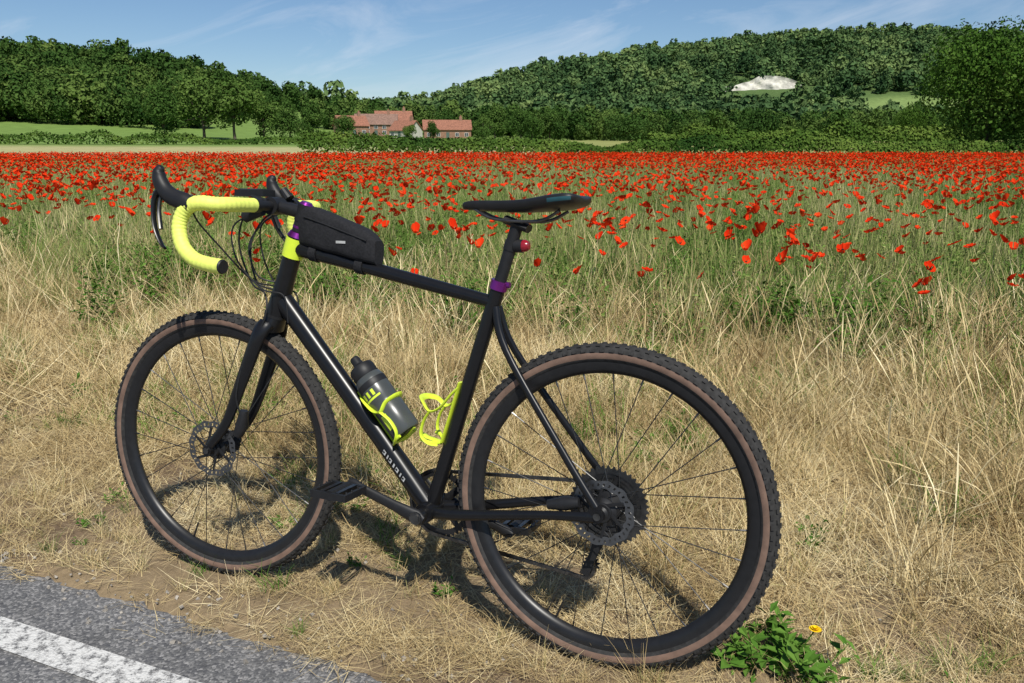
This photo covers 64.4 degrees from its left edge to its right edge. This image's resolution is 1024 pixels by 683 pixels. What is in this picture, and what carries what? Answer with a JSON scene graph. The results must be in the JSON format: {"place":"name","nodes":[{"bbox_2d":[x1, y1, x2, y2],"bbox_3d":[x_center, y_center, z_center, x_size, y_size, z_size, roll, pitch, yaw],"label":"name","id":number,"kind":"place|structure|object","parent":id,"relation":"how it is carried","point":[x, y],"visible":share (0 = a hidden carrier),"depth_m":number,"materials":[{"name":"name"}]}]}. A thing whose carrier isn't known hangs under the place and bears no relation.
{"place":"outdoors","nodes":[
{"label":"outdoors","id":0,"kind":"place"},
{"bbox_2d":[0,565,381,682],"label":"road","id":1,"kind":"structure","parent":0,"point":[66,618],"depth_m":1.91,"materials":[{"name":"grey asphalt"}]},
{"bbox_2d":[0,616,200,682],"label":"road edge line","id":2,"kind":"object","parent":1,"relation":"on","point":[85,661],"visible":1,"depth_m":1.85,"materials":[{"name":"paint"}]},
{"bbox_2d":[0,154,1023,398],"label":"wildflower meadow","id":3,"kind":"structure","parent":0,"point":[912,242],"depth_m":8.14,"materials":[{"name":"plant"}]},
{"bbox_2d":[0,46,1023,682],"bbox_3d":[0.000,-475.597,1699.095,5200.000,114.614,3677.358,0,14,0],"label":"ground","id":4,"kind":"structure","parent":0,"point":[154,574],"depth_m":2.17,"materials":[{"name":"plant"}]},
{"bbox_2d":[141,82,184,139],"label":"deciduous tree","id":5,"kind":"object","parent":4,"relation":"on","point":[160,107],"visible":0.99,"depth_m":162.51,"materials":[{"name":"green plant"}]},
{"bbox_2d":[0,129,339,144],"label":"hedgerow","id":6,"kind":"object","parent":4,"relation":"on","point":[146,137],"visible":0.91,"depth_m":146.35,"materials":[{"name":"green plant"}]},
{"bbox_2d":[172,74,232,137],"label":"deciduous tree","id":7,"kind":"object","parent":4,"relation":"on","point":[193,92],"visible":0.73,"depth_m":184.53,"materials":[{"name":"green plant"}]},
{"bbox_2d":[202,75,265,138],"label":"deciduous tree","id":8,"kind":"object","parent":4,"relation":"on","point":[232,100],"visible":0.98,"depth_m":180.85,"materials":[{"name":"green plant"}]},
{"bbox_2d":[246,96,283,139],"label":"deciduous tree","id":9,"kind":"object","parent":4,"relation":"on","point":[266,116],"visible":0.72,"depth_m":192.04,"materials":[{"name":"green plant"}]},
{"bbox_2d":[269,97,311,136],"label":"deciduous tree","id":10,"kind":"object","parent":4,"relation":"on","point":[286,122],"visible":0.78,"depth_m":201.32,"materials":[{"name":"green plant"}]},
{"bbox_2d":[299,100,327,131],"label":"deciduous tree","id":11,"kind":"object","parent":4,"relation":"on","point":[313,115],"visible":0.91,"depth_m":205.75,"materials":[{"name":"green plant"}]},
{"bbox_2d":[332,115,355,137],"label":"deciduous tree","id":12,"kind":"object","parent":4,"relation":"on","point":[344,122],"visible":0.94,"depth_m":197.18,"materials":[{"name":"green plant"}]},
{"bbox_2d":[333,123,368,135],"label":"walls","id":13,"kind":"structure","parent":4,"relation":"on","point":[360,128],"depth_m":251.60,"materials":[{"name":"brick"}]},
{"bbox_2d":[332,115,369,125],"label":"roof","id":14,"kind":"structure","parent":13,"relation":"on","point":[361,120],"depth_m":252.22,"materials":[{"name":"tile"}]},
{"bbox_2d":[367,107,386,113],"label":"deciduous tree","id":15,"kind":"object","parent":4,"relation":"on","point":[372,111],"visible":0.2,"depth_m":278.29,"materials":[{"name":"green plant"}]},
{"bbox_2d":[369,125,389,136],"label":"walls","id":16,"kind":"structure","parent":4,"relation":"on","point":[372,129],"depth_m":258.04,"materials":[{"name":"brick"}]},
{"bbox_2d":[354,114,397,124],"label":"roof","id":17,"kind":"structure","parent":16,"relation":"on","point":[380,119],"depth_m":258.89,"materials":[{"name":"tile"}]},
{"bbox_2d":[389,122,422,137],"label":"walls","id":18,"kind":"structure","parent":4,"relation":"on","point":[418,131],"depth_m":245.32,"materials":[{"name":"white paint"}]},
{"bbox_2d":[387,120,423,130],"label":"roof","id":19,"kind":"structure","parent":18,"relation":"on","point":[399,125],"depth_m":245.45,"materials":[{"name":"tile"}]},
{"bbox_2d":[402,124,416,136],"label":"deciduous tree","id":20,"kind":"object","parent":4,"relation":"on","point":[408,130],"visible":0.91,"depth_m":202.64,"materials":[{"name":"green plant"}]},
{"bbox_2d":[426,120,439,137],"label":"deciduous tree","id":21,"kind":"object","parent":4,"relation":"on","point":[433,129],"visible":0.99,"depth_m":217.21,"materials":[{"name":"green plant"}]},
{"bbox_2d":[423,130,470,138],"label":"walls","id":22,"kind":"structure","parent":4,"relation":"on","point":[451,133],"depth_m":260.38,"materials":[{"name":"brick"}]},
{"bbox_2d":[422,120,471,129],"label":"roof","id":23,"kind":"structure","parent":22,"relation":"on","point":[453,125],"depth_m":261.09,"materials":[{"name":"tile"}]},
{"bbox_2d":[436,107,458,119],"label":"deciduous tree","id":24,"kind":"object","parent":4,"relation":"on","point":[448,115],"visible":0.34,"depth_m":287.42,"materials":[{"name":"green plant"}]},
{"bbox_2d":[114,165,781,669],"bbox_3d":[-0.273,0.136,1.912,1.757,1.066,0.524,5,8,23],"label":"bicycle","id":25,"kind":"object","parent":4,"relation":"on","point":[604,505],"visible":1,"depth_m":1.84,"materials":[{"name":"metal"}]},
{"bbox_2d":[471,114,497,138],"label":"deciduous tree","id":26,"kind":"object","parent":4,"relation":"on","point":[482,129],"visible":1,"depth_m":207.42,"materials":[{"name":"green plant"}]},
{"bbox_2d":[478,102,508,138],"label":"deciduous tree","id":27,"kind":"object","parent":4,"relation":"on","point":[496,114],"visible":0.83,"depth_m":230.43,"materials":[{"name":"green plant"}]},
{"bbox_2d":[0,438,1023,682],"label":"gravel","id":28,"kind":"structure","parent":4,"relation":"on","point":[4,554],"depth_m":2.00,"materials":[{"name":"beige gravel"}]},
{"bbox_2d":[0,150,1023,350],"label":"poppy flowers","id":29,"kind":"object","parent":4,"relation":"on","point":[415,226],"visible":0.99,"depth_m":13.54,"materials":[{"name":"red plant"}]},
{"bbox_2d":[0,35,1023,140],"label":"woodland","id":30,"kind":"object","parent":4,"relation":"on","point":[41,80],"visible":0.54,"depth_m":258.77,"materials":[{"name":"green plant"}]},
{"bbox_2d":[503,108,532,137],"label":"deciduous tree","id":31,"kind":"object","parent":4,"relation":"on","point":[518,117],"visible":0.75,"depth_m":215.57,"materials":[{"name":"green plant"}]},
{"bbox_2d":[522,114,543,139],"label":"deciduous tree","id":32,"kind":"object","parent":4,"relation":"on","point":[533,125],"visible":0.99,"depth_m":192.59,"materials":[{"name":"green plant"}]},
{"bbox_2d":[51,222,1023,374],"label":"green weeds","id":33,"kind":"object","parent":4,"relation":"on","point":[836,304],"visible":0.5,"depth_m":4.71,"materials":[{"name":"green plant"}]},
{"bbox_2d":[538,107,562,139],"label":"deciduous tree","id":34,"kind":"object","parent":4,"relation":"on","point":[549,115],"visible":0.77,"depth_m":239.28,"materials":[{"name":"green plant"}]},
{"bbox_2d":[247,21,1023,119],"bbox_3d":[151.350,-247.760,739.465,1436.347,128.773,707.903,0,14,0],"label":"hillside woodland","id":35,"kind":"object","parent":4,"relation":"on","point":[623,78],"visible":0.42,"depth_m":670.40,"materials":[{"name":"green plant"}]},
{"bbox_2d":[294,128,1023,155],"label":"hedgerow","id":36,"kind":"object","parent":4,"relation":"on","point":[470,144],"visible":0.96,"depth_m":81.00,"materials":[{"name":"green plant"}]},
{"bbox_2d":[725,76,796,91],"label":"chalk cliff","id":37,"kind":"structure","parent":4,"relation":"on","point":[771,82],"depth_m":642.49,"materials":[{"name":"white stone"}]},
{"bbox_2d":[710,600,860,682],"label":"dandelion plant","id":38,"kind":"object","parent":4,"relation":"on","point":[779,636],"visible":0.92,"depth_m":1.73,"materials":[{"name":"green plant"}]},
{"bbox_2d":[646,115,963,149],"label":"hedgerow","id":39,"kind":"object","parent":4,"relation":"on","point":[886,134],"visible":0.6,"depth_m":119.27,"materials":[{"name":"green plant"}]},
{"bbox_2d":[890,103,940,139],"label":"deciduous tree","id":40,"kind":"object","parent":4,"relation":"on","point":[906,117],"visible":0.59,"depth_m":143.10,"materials":[{"name":"green plant"}]},
{"bbox_2d":[907,15,1023,154],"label":"deciduous tree","id":41,"kind":"object","parent":4,"relation":"on","point":[991,97],"visible":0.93,"depth_m":82.25,"materials":[{"name":"green plant"}]},
{"bbox_2d":[993,35,1023,136],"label":"deciduous tree","id":42,"kind":"object","parent":4,"relation":"on","point":[1015,63],"visible":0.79,"depth_m":77.48,"materials":[{"name":"green plant"}]},
{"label":"walls","id":43,"kind":"object","parent":4,"relation":"on","visible":0},
{"bbox_2d":[374,111,412,120],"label":"roof","id":44,"kind":"structure","parent":43,"relation":"on","point":[402,115],"depth_m":276.50,"materials":[{"name":"tile"}]},
{"bbox_2d":[0,0,1023,99],"label":"sky","id":45,"kind":"structure","parent":0,"point":[381,48],"materials":[{"name":"blue"}]},
{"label":"window frames","id":46,"kind":"object","parent":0,"visible":0},
{"bbox_2d":[368,125,385,133],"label":"windows","id":47,"kind":"structure","parent":46,"relation":"attached to","point":[376,127],"depth_m":257.78,"materials":[{"name":"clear glass"}]}
]}

